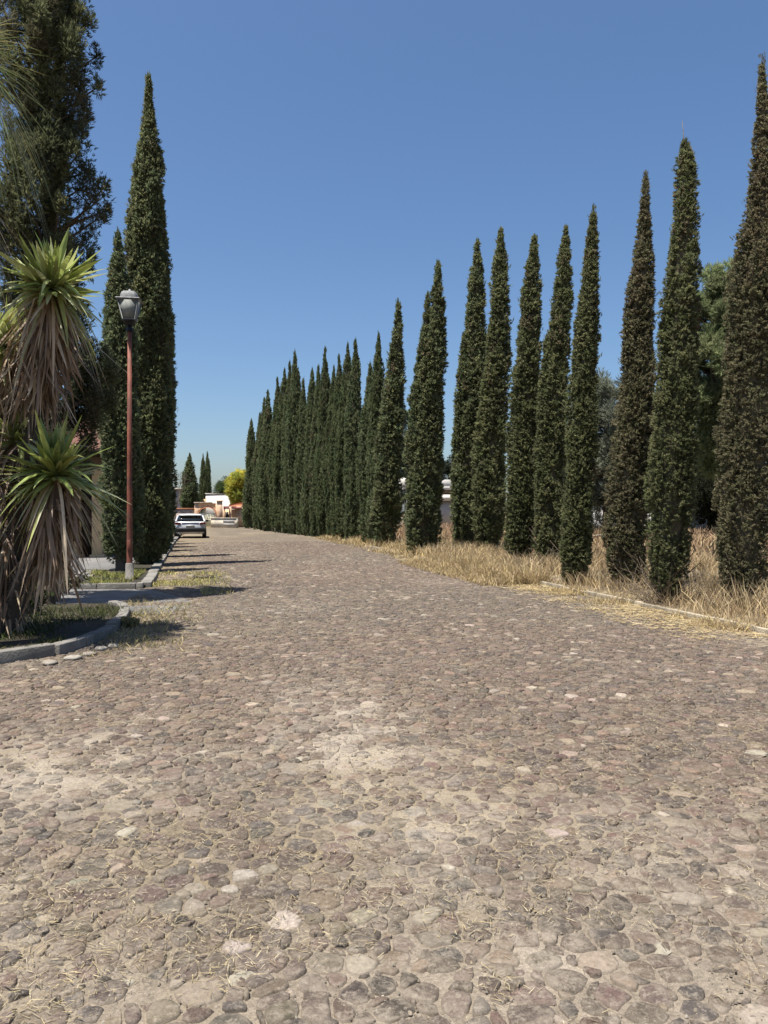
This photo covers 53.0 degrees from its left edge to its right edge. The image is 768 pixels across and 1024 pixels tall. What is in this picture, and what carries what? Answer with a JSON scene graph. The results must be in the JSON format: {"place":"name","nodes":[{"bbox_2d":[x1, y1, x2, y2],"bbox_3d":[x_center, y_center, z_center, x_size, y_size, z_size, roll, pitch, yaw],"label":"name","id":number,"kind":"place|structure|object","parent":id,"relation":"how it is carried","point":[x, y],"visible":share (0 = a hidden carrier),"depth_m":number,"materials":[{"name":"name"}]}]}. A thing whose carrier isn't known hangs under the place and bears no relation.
{"place":"outdoors","nodes":[
{"label":"outdoors","id":0,"kind":"place"},
{"bbox_2d":[67,570,96,578],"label":"pavement","id":1,"kind":"structure","parent":0,"point":[83,573],"depth_m":18.38,"materials":[{"name":"concrete"}]},
{"bbox_2d":[71,554,134,570],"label":"pavement","id":2,"kind":"structure","parent":0,"point":[93,564],"depth_m":21.67,"materials":[{"name":"concrete"}]},
{"bbox_2d":[56,589,191,614],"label":"driveway","id":3,"kind":"structure","parent":0,"point":[97,595],"depth_m":13.89,"materials":[{"name":"concrete"}]},
{"bbox_2d":[62,566,88,593],"bbox_3d":[-5.872,1.279,14.276,0.696,0.532,0.712,0,0,20],"label":"weed sprig","id":4,"kind":"object","parent":3,"relation":"on","point":[76,583],"visible":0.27,"depth_m":14.33,"materials":[{"name":"green plant"}]},
{"bbox_2d":[91,536,173,587],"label":"verge","id":5,"kind":"structure","parent":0,"point":[141,566],"depth_m":18.70,"materials":[{"name":"plant"}]},
{"bbox_2d":[4,420,105,556],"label":"house","id":6,"kind":"structure","parent":5,"relation":"on","point":[96,459],"depth_m":24.84,"materials":[{"name":"beige paint"}]},
{"bbox_2d":[96,226,145,570],"bbox_3d":[-6.618,-2.759,19.392,1.262,8.927,1.269,0,0,-17],"label":"cypress tree","id":7,"kind":"object","parent":5,"relation":"on","point":[114,430],"visible":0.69,"depth_m":19.12,"materials":[{"name":"green plant"}]},
{"bbox_2d":[115,289,143,579],"bbox_3d":[-5.538,-1.664,16.754,0.518,6.368,0.518,0,0,-7],"label":"street lamp","id":8,"kind":"object","parent":5,"relation":"on","point":[130,302],"visible":0.97,"depth_m":16.71,"materials":[{"name":"brown metal"}]},
{"bbox_2d":[122,69,176,563],"bbox_3d":[-6.732,-5.408,21.903,1.718,14.325,1.784,0,0,0],"label":"cypress tree","id":9,"kind":"object","parent":5,"relation":"on","point":[146,241],"visible":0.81,"depth_m":21.59,"materials":[{"name":"green plant"}]},
{"bbox_2d":[163,294,179,553],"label":"cypress tree","id":10,"kind":"object","parent":5,"relation":"on","point":[172,509],"visible":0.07,"depth_m":26.22,"materials":[{"name":"green plant"}]},
{"bbox_2d":[175,488,180,507],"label":"pale house","id":11,"kind":"structure","parent":0,"point":[177,495],"depth_m":96.67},
{"bbox_2d":[203,493,234,517],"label":"white building","id":12,"kind":"structure","parent":0,"point":[213,498],"depth_m":92.85,"materials":[{"name":"beige paint"}]},
{"bbox_2d":[0,527,767,1023],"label":"road","id":13,"kind":"structure","parent":0,"point":[594,965],"depth_m":3.98,"materials":[{"name":"grey stone"}]},
{"bbox_2d":[42,659,57,665],"bbox_3d":[-3.371,1.522,7.765,0.160,0.070,0.179,0,0,4],"label":"loose stone","id":14,"kind":"object","parent":13,"relation":"on","point":[49,662],"visible":0.95,"depth_m":7.71,"materials":[{"name":"grey stone"}]},
{"bbox_2d":[0,600,129,663],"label":"kerb","id":15,"kind":"structure","parent":13,"relation":"on","point":[43,650],"depth_m":8.40,"materials":[{"name":"concrete"}]},
{"bbox_2d":[63,655,82,660],"bbox_3d":[-3.234,1.522,8.021,0.173,0.071,0.148,0,0,2],"label":"loose stone","id":16,"kind":"object","parent":13,"relation":"on","point":[73,657],"visible":0.9,"depth_m":7.98,"materials":[{"name":"grey stone"}]},
{"bbox_2d":[82,651,96,656],"bbox_3d":[-3.151,1.522,8.238,0.152,0.068,0.169,0,0,-9],"label":"loose stone","id":17,"kind":"object","parent":13,"relation":"on","point":[88,654],"visible":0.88,"depth_m":8.19,"materials":[{"name":"grey stone"}]},
{"bbox_2d":[94,646,107,650],"bbox_3d":[-3.155,1.522,8.568,0.145,0.069,0.142,0,0,15],"label":"loose stone","id":18,"kind":"object","parent":13,"relation":"on","point":[100,648],"visible":0.8,"depth_m":8.52,"materials":[{"name":"grey stone"}]},
{"bbox_2d":[108,643,117,647],"bbox_3d":[-3.065,1.521,8.723,0.123,0.071,0.142,0,0,-10],"label":"loose stone","id":19,"kind":"object","parent":13,"relation":"on","point":[112,646],"visible":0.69,"depth_m":8.67,"materials":[{"name":"grey stone"}]},
{"bbox_2d":[0,568,247,656],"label":"short grass","id":20,"kind":"structure","parent":13,"relation":"on","point":[105,573],"depth_m":11.03,"materials":[{"name":"green plant"}]},
{"bbox_2d":[173,512,207,537],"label":"parked car","id":21,"kind":"object","parent":13,"relation":"on","point":[190,523],"visible":0.88,"depth_m":45.33,"materials":[{"name":"white paint"}]},
{"bbox_2d":[194,500,222,526],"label":"gateway","id":22,"kind":"object","parent":13,"relation":"on","point":[215,507],"visible":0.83,"depth_m":76.04,"materials":[{"name":"red brick"}]},
{"bbox_2d":[211,518,238,527],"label":"stone wall","id":23,"kind":"structure","parent":13,"relation":"on","point":[224,522],"depth_m":74.46,"materials":[{"name":"white stone"}]},
{"bbox_2d":[223,502,243,526],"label":"gatehouse","id":24,"kind":"object","parent":13,"relation":"on","point":[230,513],"visible":0.62,"depth_m":77.22,"materials":[{"name":"paint"}]},
{"bbox_2d":[227,970,254,984],"bbox_3d":[-0.470,1.532,2.528,0.095,0.033,0.072,0,0,-11],"label":"white stone","id":25,"kind":"object","parent":13,"relation":"on","point":[232,978],"visible":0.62,"depth_m":2.52,"materials":[{"name":"white stone"}]},
{"bbox_2d":[296,756,308,762],"bbox_3d":[-0.508,1.531,4.765,0.149,0.032,0.098,0,0,-42],"label":"white stone","id":26,"kind":"object","parent":13,"relation":"on","point":[300,758],"visible":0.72,"depth_m":4.75,"materials":[{"name":"white stone"}]},
{"bbox_2d":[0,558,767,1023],"bbox_3d":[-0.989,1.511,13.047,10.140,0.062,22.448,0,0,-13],"label":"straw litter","id":27,"kind":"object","parent":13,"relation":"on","point":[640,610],"visible":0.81,"depth_m":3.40,"materials":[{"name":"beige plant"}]},
{"bbox_2d":[312,533,767,637],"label":"dry weeds","id":28,"kind":"object","parent":13,"relation":"on","point":[468,561],"visible":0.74,"depth_m":16.27,"materials":[{"name":"beige plant"}]},
{"bbox_2d":[654,942,672,954],"bbox_3d":[0.973,1.531,2.690,0.069,0.033,0.103,0,0,29],"label":"white stone","id":29,"kind":"object","parent":13,"relation":"on","point":[661,949],"visible":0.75,"depth_m":2.67,"materials":[{"name":"white stone"}]},
{"bbox_2d":[745,750,767,755],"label":"white stone","id":30,"kind":"object","parent":13,"relation":"on","point":[759,752],"visible":0.88,"depth_m":4.87,"materials":[{"name":"white stone"}]},
{"bbox_2d":[0,0,767,511],"label":"sky","id":31,"kind":"structure","parent":0,"point":[321,157],"materials":[{"name":"blue"}]},
{"bbox_2d":[440,480,452,525],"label":"farm house","id":32,"kind":"structure","parent":0,"point":[445,508],"depth_m":82.00,"materials":[{"name":"white"}]},
{"bbox_2d":[178,515,767,565],"bbox_3d":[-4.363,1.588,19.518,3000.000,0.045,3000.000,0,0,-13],"label":"ground","id":33,"kind":"structure","parent":0,"point":[182,535],"depth_m":69.22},
{"bbox_2d":[0,603,117,648],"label":"planting bed","id":34,"kind":"object","parent":33,"relation":"on","point":[80,628],"visible":0.11,"depth_m":9.85,"materials":[{"name":"green plant"}]},
{"bbox_2d":[0,11,61,350],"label":"ponytail palm","id":35,"kind":"object","parent":34,"relation":"on","point":[7,100],"visible":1,"depth_m":8.54,"materials":[{"name":"green plant"}]},
{"bbox_2d":[25,583,53,614],"bbox_3d":[-5.125,1.216,10.966,0.644,0.578,0.604,0,0,45],"label":"shrub","id":36,"kind":"object","parent":34,"relation":"on","point":[31,602],"visible":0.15,"depth_m":10.93,"materials":[{"name":"green plant"}]},
{"bbox_2d":[40,580,57,604],"bbox_3d":[-5.320,1.323,12.231,0.369,0.581,0.300,0,0,-13],"label":"tree stump","id":37,"kind":"object","parent":34,"relation":"on","point":[50,600],"visible":0.17,"depth_m":12.15,"materials":[{"name":"brown plant"}]},
{"bbox_2d":[0,228,130,638],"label":"yucca","id":38,"kind":"object","parent":34,"relation":"on","point":[45,520],"visible":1,"depth_m":9.04,"materials":[{"name":"green plant"}]},
{"bbox_2d":[0,0,121,601],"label":"conifer tree","id":39,"kind":"object","parent":33,"relation":"on","point":[55,24],"visible":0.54,"depth_m":12.82,"materials":[{"name":"green plant"}]},
{"bbox_2d":[68,582,143,588],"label":"kerb","id":40,"kind":"structure","parent":33,"relation":"on","point":[139,585],"depth_m":15.32,"materials":[{"name":"concrete"}]},
{"bbox_2d":[120,615,139,628],"bbox_3d":[-3.368,1.476,10.205,0.306,0.245,0.299,0,0,40],"label":"weed tuft","id":41,"kind":"object","parent":33,"relation":"on","point":[134,621],"visible":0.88,"depth_m":10.14,"materials":[{"name":"green plant"}]},
{"bbox_2d":[141,534,181,587],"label":"kerb","id":42,"kind":"structure","parent":33,"relation":"on","point":[151,576],"depth_m":19.22,"materials":[{"name":"concrete"}]},
{"bbox_2d":[175,472,191,519],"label":"bare tree","id":43,"kind":"object","parent":33,"relation":"on","point":[180,480],"visible":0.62,"depth_m":53.25,"materials":[{"name":"brown plant"}]},
{"bbox_2d":[174,508,193,524],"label":"stone wall","id":44,"kind":"structure","parent":33,"relation":"on","point":[184,510],"depth_m":75.62,"materials":[{"name":"stone"}]},
{"bbox_2d":[178,453,200,512],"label":"cypress tree","id":45,"kind":"object","parent":33,"relation":"on","point":[189,496],"visible":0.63,"depth_m":87.46,"materials":[{"name":"green plant"}]},
{"bbox_2d":[198,454,207,512],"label":"cypress tree","id":46,"kind":"object","parent":33,"relation":"on","point":[203,489],"visible":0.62,"depth_m":94.68,"materials":[{"name":"green plant"}]},
{"bbox_2d":[205,451,211,494],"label":"cypress tree","id":47,"kind":"object","parent":33,"relation":"on","point":[208,470],"visible":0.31,"depth_m":95.75,"materials":[{"name":"green plant"}]},
{"bbox_2d":[212,475,227,494],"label":"round tree","id":48,"kind":"object","parent":33,"relation":"on","point":[219,487],"visible":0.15,"depth_m":99.04,"materials":[{"name":"green plant"}]},
{"bbox_2d":[222,467,245,509],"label":"flowering tree","id":49,"kind":"object","parent":33,"relation":"on","point":[234,481],"visible":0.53,"depth_m":82.79,"materials":[{"name":"yellow plant"}]},
{"bbox_2d":[399,478,406,523],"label":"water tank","id":50,"kind":"object","parent":33,"relation":"on","point":[403,481],"visible":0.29,"depth_m":69.66,"materials":[{"name":"metal"}]},
{"bbox_2d":[399,410,409,503],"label":"cypress tree","id":51,"kind":"object","parent":33,"relation":"on","point":[401,462],"visible":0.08,"depth_m":82.96,"materials":[{"name":"green plant"}]},
{"bbox_2d":[441,454,452,482],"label":"tree","id":52,"kind":"object","parent":33,"relation":"on","point":[446,469],"visible":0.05,"depth_m":96.85,"materials":[{"name":"green plant"}]},
{"bbox_2d":[568,365,622,532],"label":"tree","id":53,"kind":"object","parent":33,"relation":"on","point":[608,391],"visible":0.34,"depth_m":41.38,"materials":[{"name":"green plant"}]},
{"bbox_2d":[539,581,767,635],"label":"kerb","id":54,"kind":"structure","parent":33,"relation":"on","point":[761,630],"depth_m":11.77,"materials":[{"name":"concrete"}]},
{"bbox_2d":[591,511,715,531],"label":"field wall","id":55,"kind":"structure","parent":33,"relation":"on","point":[698,526],"depth_m":56.80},
{"bbox_2d":[690,450,718,532],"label":"tree","id":56,"kind":"object","parent":33,"relation":"on","point":[705,511],"visible":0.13,"depth_m":43.54,"materials":[{"name":"green plant"}]},
{"bbox_2d":[693,255,736,558],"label":"tree","id":57,"kind":"object","parent":33,"relation":"on","point":[711,374],"visible":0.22,"depth_m":23.39,"materials":[{"name":"green plant"}]},
{"bbox_2d":[250,527,766,626],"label":"verge","id":58,"kind":"structure","parent":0,"point":[671,607],"depth_m":13.67,"materials":[{"name":"beige plant"}]},
{"bbox_2d":[241,418,255,527],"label":"cypress tree","id":59,"kind":"object","parent":58,"relation":"on","point":[247,513],"visible":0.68,"depth_m":72.38,"materials":[{"name":"green plant"}]},
{"bbox_2d":[251,412,260,528],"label":"cypress tree","id":60,"kind":"object","parent":58,"relation":"on","point":[255,464],"visible":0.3,"depth_m":67.53,"materials":[{"name":"green plant"}]},
{"bbox_2d":[254,397,265,529],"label":"cypress tree","id":61,"kind":"object","parent":58,"relation":"on","point":[258,501],"visible":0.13,"depth_m":64.58,"materials":[{"name":"green plant"}]},
{"bbox_2d":[257,390,274,530],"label":"cypress tree","id":62,"kind":"object","parent":58,"relation":"on","point":[263,483],"visible":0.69,"depth_m":61.77,"materials":[{"name":"green plant"}]},
{"bbox_2d":[265,377,281,531],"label":"cypress tree","id":63,"kind":"object","parent":58,"relation":"on","point":[272,441],"visible":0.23,"depth_m":59.36,"materials":[{"name":"green plant"}]},
{"bbox_2d":[270,367,286,532],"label":"cypress tree","id":64,"kind":"object","parent":58,"relation":"on","point":[276,469],"visible":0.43,"depth_m":56.95,"materials":[{"name":"green plant"}]},
{"bbox_2d":[278,358,292,533],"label":"cypress tree","id":65,"kind":"object","parent":58,"relation":"on","point":[283,513],"visible":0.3,"depth_m":55.01,"materials":[{"name":"green plant"}]},
{"bbox_2d":[282,351,301,533],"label":"cypress tree","id":66,"kind":"object","parent":58,"relation":"on","point":[292,423],"visible":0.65,"depth_m":52.84,"materials":[{"name":"green plant"}]},
{"bbox_2d":[292,379,306,534],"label":"cypress tree","id":67,"kind":"object","parent":58,"relation":"on","point":[298,461],"visible":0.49,"depth_m":51.12,"materials":[{"name":"green plant"}]},
{"bbox_2d":[299,365,315,535],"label":"cypress tree","id":68,"kind":"object","parent":58,"relation":"on","point":[304,511],"visible":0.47,"depth_m":49.47,"materials":[{"name":"green plant"}]},
{"bbox_2d":[306,363,323,536],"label":"cypress tree","id":69,"kind":"object","parent":58,"relation":"on","point":[313,437],"visible":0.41,"depth_m":47.87,"materials":[{"name":"green plant"}]},
{"bbox_2d":[313,347,330,535],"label":"cypress tree","id":70,"kind":"object","parent":58,"relation":"on","point":[322,415],"visible":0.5,"depth_m":46.34,"materials":[{"name":"green plant"}]},
{"bbox_2d":[320,365,335,536],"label":"cypress tree","id":71,"kind":"object","parent":58,"relation":"on","point":[324,469],"visible":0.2,"depth_m":44.71,"materials":[{"name":"green plant"}]},
{"bbox_2d":[326,354,342,539],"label":"cypress tree","id":72,"kind":"object","parent":58,"relation":"on","point":[332,436],"visible":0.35,"depth_m":42.98,"materials":[{"name":"green plant"}]},
{"bbox_2d":[332,342,351,539],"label":"cypress tree","id":73,"kind":"object","parent":58,"relation":"on","point":[338,464],"visible":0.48,"depth_m":41.13,"materials":[{"name":"green plant"}]},
{"bbox_2d":[341,338,363,539],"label":"cypress tree","id":74,"kind":"object","parent":58,"relation":"on","point":[351,498],"visible":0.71,"depth_m":38.95,"materials":[{"name":"green plant"}]},
{"bbox_2d":[354,363,372,542],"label":"cypress tree","id":75,"kind":"object","parent":58,"relation":"on","point":[361,481],"visible":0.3,"depth_m":36.07,"materials":[{"name":"green plant"}]},
{"bbox_2d":[364,330,384,541],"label":"cypress tree","id":76,"kind":"object","parent":58,"relation":"on","point":[377,389],"visible":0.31,"depth_m":34.86,"materials":[{"name":"green plant"}]},
{"bbox_2d":[365,297,407,545],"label":"cypress tree","id":77,"kind":"object","parent":58,"relation":"on","point":[386,513],"visible":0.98,"depth_m":33.58,"materials":[{"name":"green plant"}]},
{"bbox_2d":[402,258,449,552],"bbox_3d":[1.433,-3.521,27.118,1.669,10.903,1.592,0,0,-38],"label":"cypress tree","id":78,"kind":"object","parent":58,"relation":"on","point":[424,449],"visible":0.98,"depth_m":26.79,"materials":[{"name":"green plant"}]},
{"bbox_2d":[448,238,487,545],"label":"cypress tree","id":79,"kind":"object","parent":58,"relation":"on","point":[470,369],"visible":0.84,"depth_m":29.55,"materials":[{"name":"green plant"}]},
{"bbox_2d":[469,226,513,548],"bbox_3d":[3.787,-4.145,27.157,1.575,11.897,1.603,0,0,0],"label":"cypress tree","id":80,"kind":"object","parent":58,"relation":"on","point":[488,452],"visible":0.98,"depth_m":26.82,"materials":[{"name":"green plant"}]},
{"bbox_2d":[502,233,543,559],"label":"cypress tree","id":81,"kind":"object","parent":58,"relation":"on","point":[520,437],"visible":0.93,"depth_m":21.70,"materials":[{"name":"green plant"}]},
{"bbox_2d":[494,543,559,568],"bbox_3d":[3.974,1.162,19.506,2.187,0.850,2.059,0,0,-13],"label":"dead brush","id":82,"kind":"object","parent":58,"relation":"on","point":[527,557],"visible":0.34,"depth_m":19.67,"materials":[{"name":"brown plant"}]},
{"bbox_2d":[529,224,574,565],"bbox_3d":[4.502,-3.043,20.722,1.126,9.492,1.127,0,0,-38],"label":"cypress tree","id":83,"kind":"object","parent":58,"relation":"on","point":[549,460],"visible":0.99,"depth_m":20.50,"materials":[{"name":"green plant"}]},
{"bbox_2d":[549,203,602,584],"bbox_3d":[4.051,-2.394,16.162,1.113,8.234,0.884,0,0,0],"label":"cypress tree","id":84,"kind":"object","parent":58,"relation":"on","point":[582,446],"visible":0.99,"depth_m":16.04,"materials":[{"name":"green plant"}]},
{"bbox_2d":[595,559,652,592],"bbox_3d":[4.785,1.233,14.538,1.626,0.739,1.396,0,0,-13],"label":"dead brush","id":85,"kind":"object","parent":58,"relation":"on","point":[621,579],"visible":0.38,"depth_m":14.58,"materials":[{"name":"brown plant"}]},
{"bbox_2d":[597,169,660,588],"bbox_3d":[4.764,-2.448,14.930,1.203,8.376,1.006,0,0,0],"label":"cypress tree","id":86,"kind":"object","parent":58,"relation":"on","point":[625,502],"visible":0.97,"depth_m":14.74,"materials":[{"name":"green plant"}]},
{"bbox_2d":[599,547,729,606],"bbox_3d":[4.552,1.094,12.811,1.968,1.042,2.442,0,0,-13],"label":"dead brush","id":87,"kind":"object","parent":58,"relation":"on","point":[646,593],"visible":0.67,"depth_m":12.62,"materials":[{"name":"beige plant"}]},
{"bbox_2d":[637,122,704,600],"bbox_3d":[4.829,-2.445,12.969,0.997,8.296,0.998,0,0,39],"label":"cypress tree","id":88,"kind":"object","parent":58,"relation":"on","point":[673,454],"visible":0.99,"depth_m":12.79,"materials":[{"name":"green plant"}]},
{"bbox_2d":[687,574,767,612],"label":"dead brush","id":89,"kind":"object","parent":58,"relation":"on","point":[732,596],"visible":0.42,"depth_m":11.62,"materials":[{"name":"beige plant"}]},
{"bbox_2d":[709,51,767,605],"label":"cypress tree","id":90,"kind":"object","parent":58,"relation":"on","point":[741,531],"visible":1,"depth_m":12.05,"materials":[{"name":"green plant"}]},
{"bbox_2d":[392,521,767,574],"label":"field grass","id":91,"kind":"structure","parent":0,"point":[703,541],"depth_m":32.97,"materials":[{"name":"beige plant"}]}
]}

